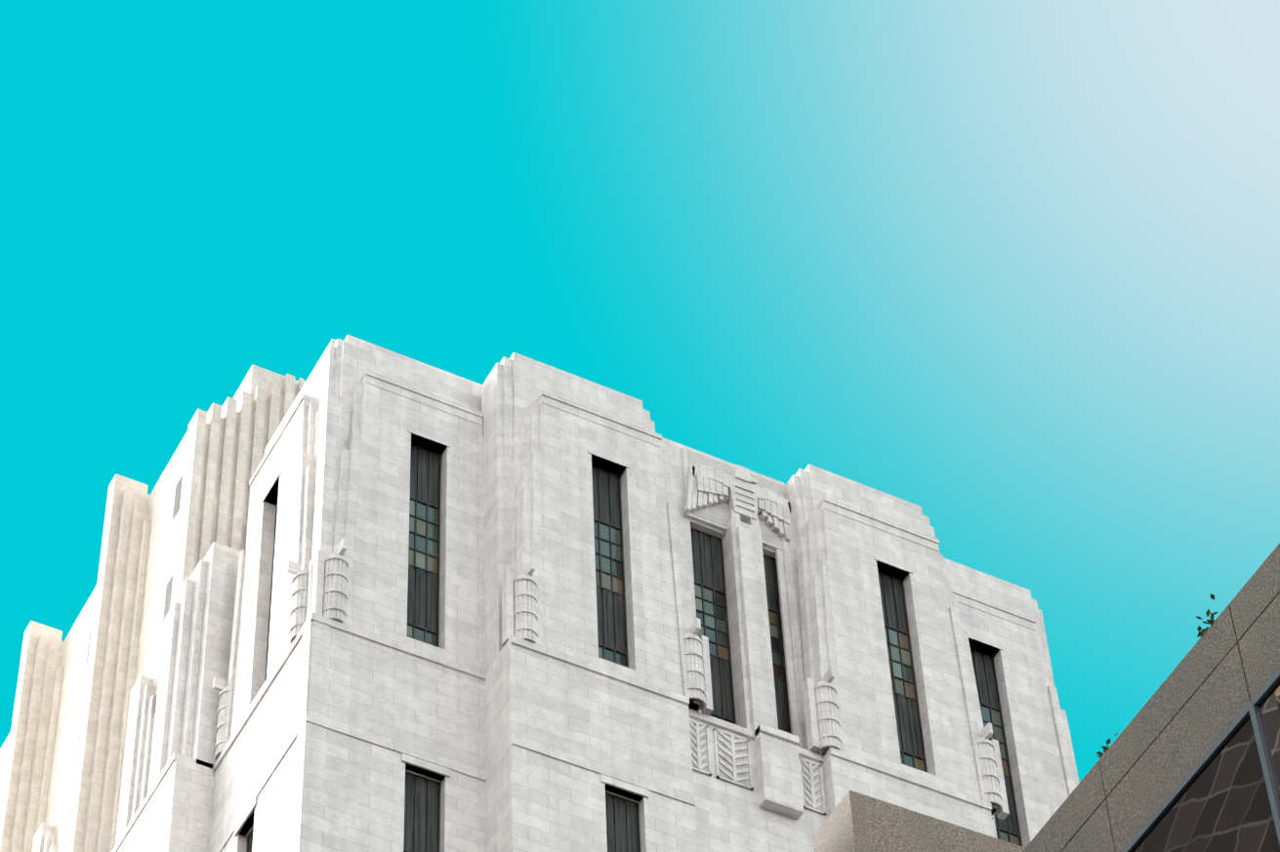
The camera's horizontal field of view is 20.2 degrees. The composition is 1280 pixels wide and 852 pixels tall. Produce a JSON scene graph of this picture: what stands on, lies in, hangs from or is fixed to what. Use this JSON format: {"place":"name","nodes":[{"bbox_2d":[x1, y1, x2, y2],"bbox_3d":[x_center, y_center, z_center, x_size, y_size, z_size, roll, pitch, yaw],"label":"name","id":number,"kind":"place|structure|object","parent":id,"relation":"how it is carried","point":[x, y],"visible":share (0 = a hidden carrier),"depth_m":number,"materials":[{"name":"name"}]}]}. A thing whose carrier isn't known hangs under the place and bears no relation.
{"place":"outdoors","nodes":[
{"label":"outdoors","id":0,"kind":"place"},
{"bbox_2d":[0,0,1279,782],"label":"sky","id":1,"kind":"structure","parent":0,"point":[1008,271],"materials":[{"name":"blue"}]},
{"label":"ground","id":2,"kind":"structure","parent":0,"visible":0},
{"bbox_2d":[0,365,306,851],"bbox_3d":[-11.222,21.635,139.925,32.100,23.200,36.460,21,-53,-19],"label":"cream tower","id":3,"kind":"structure","parent":2,"relation":"on","point":[64,693],"depth_m":129.50,"materials":[{"name":"stone"}]},
{"bbox_2d":[31,334,1079,851],"bbox_3d":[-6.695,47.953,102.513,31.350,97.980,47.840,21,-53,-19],"label":"marble tower","id":4,"kind":"structure","parent":2,"relation":"on","point":[547,741],"depth_m":116.72,"materials":[{"name":"white stone"}]},
{"bbox_2d":[64,444,1022,851],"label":"window","id":5,"kind":"structure","parent":4,"relation":"on","point":[422,813],"depth_m":118.94,"materials":[{"name":"black glass"}]},
{"bbox_2d":[406,499,1019,845],"bbox_3d":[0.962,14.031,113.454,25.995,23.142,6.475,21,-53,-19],"label":"window panes","id":6,"kind":"object","parent":5,"relation":"in","point":[606,579],"visible":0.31,"depth_m":119.36,"materials":[{"name":"glass"}]},
{"bbox_2d":[212,446,1009,820],"bbox_3d":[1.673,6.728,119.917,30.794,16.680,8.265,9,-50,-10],"label":"ornaments","id":7,"kind":"object","parent":4,"relation":"attached to","point":[320,583],"visible":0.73,"depth_m":115.65,"materials":[{"name":"stone"}]},
{"bbox_2d":[1022,542,1279,851],"bbox_3d":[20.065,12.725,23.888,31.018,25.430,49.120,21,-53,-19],"label":"granite building","id":8,"kind":"structure","parent":2,"relation":"on","point":[1219,677],"depth_m":30.42,"materials":[{"name":"grey stone"}]},
{"bbox_2d":[812,790,1025,851],"bbox_3d":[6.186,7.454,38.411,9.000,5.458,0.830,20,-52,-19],"label":"concrete wall","id":9,"kind":"structure","parent":8,"relation":"on","point":[855,822],"depth_m":38.79,"materials":[{"name":"beige concrete"}]},
{"bbox_2d":[1095,593,1217,757],"bbox_3d":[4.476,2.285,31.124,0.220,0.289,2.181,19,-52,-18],"label":"roof plants","id":10,"kind":"object","parent":8,"relation":"on","point":[1200,634],"visible":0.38,"depth_m":30.60,"materials":[{"name":"green plant"}]},
{"bbox_2d":[1121,667,1279,851],"bbox_3d":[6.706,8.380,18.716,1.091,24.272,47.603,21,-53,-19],"label":"curtain mullions","id":11,"kind":"object","parent":8,"relation":"attached to","point":[1251,709],"visible":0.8,"depth_m":29.38,"materials":[{"name":"grey metal"}]},
{"bbox_2d":[1131,680,1279,851],"bbox_3d":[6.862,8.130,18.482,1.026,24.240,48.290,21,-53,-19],"label":"window glass","id":12,"kind":"object","parent":11,"relation":"in","point":[1221,804],"depth_m":29.31,"materials":[{"name":"black glass"}]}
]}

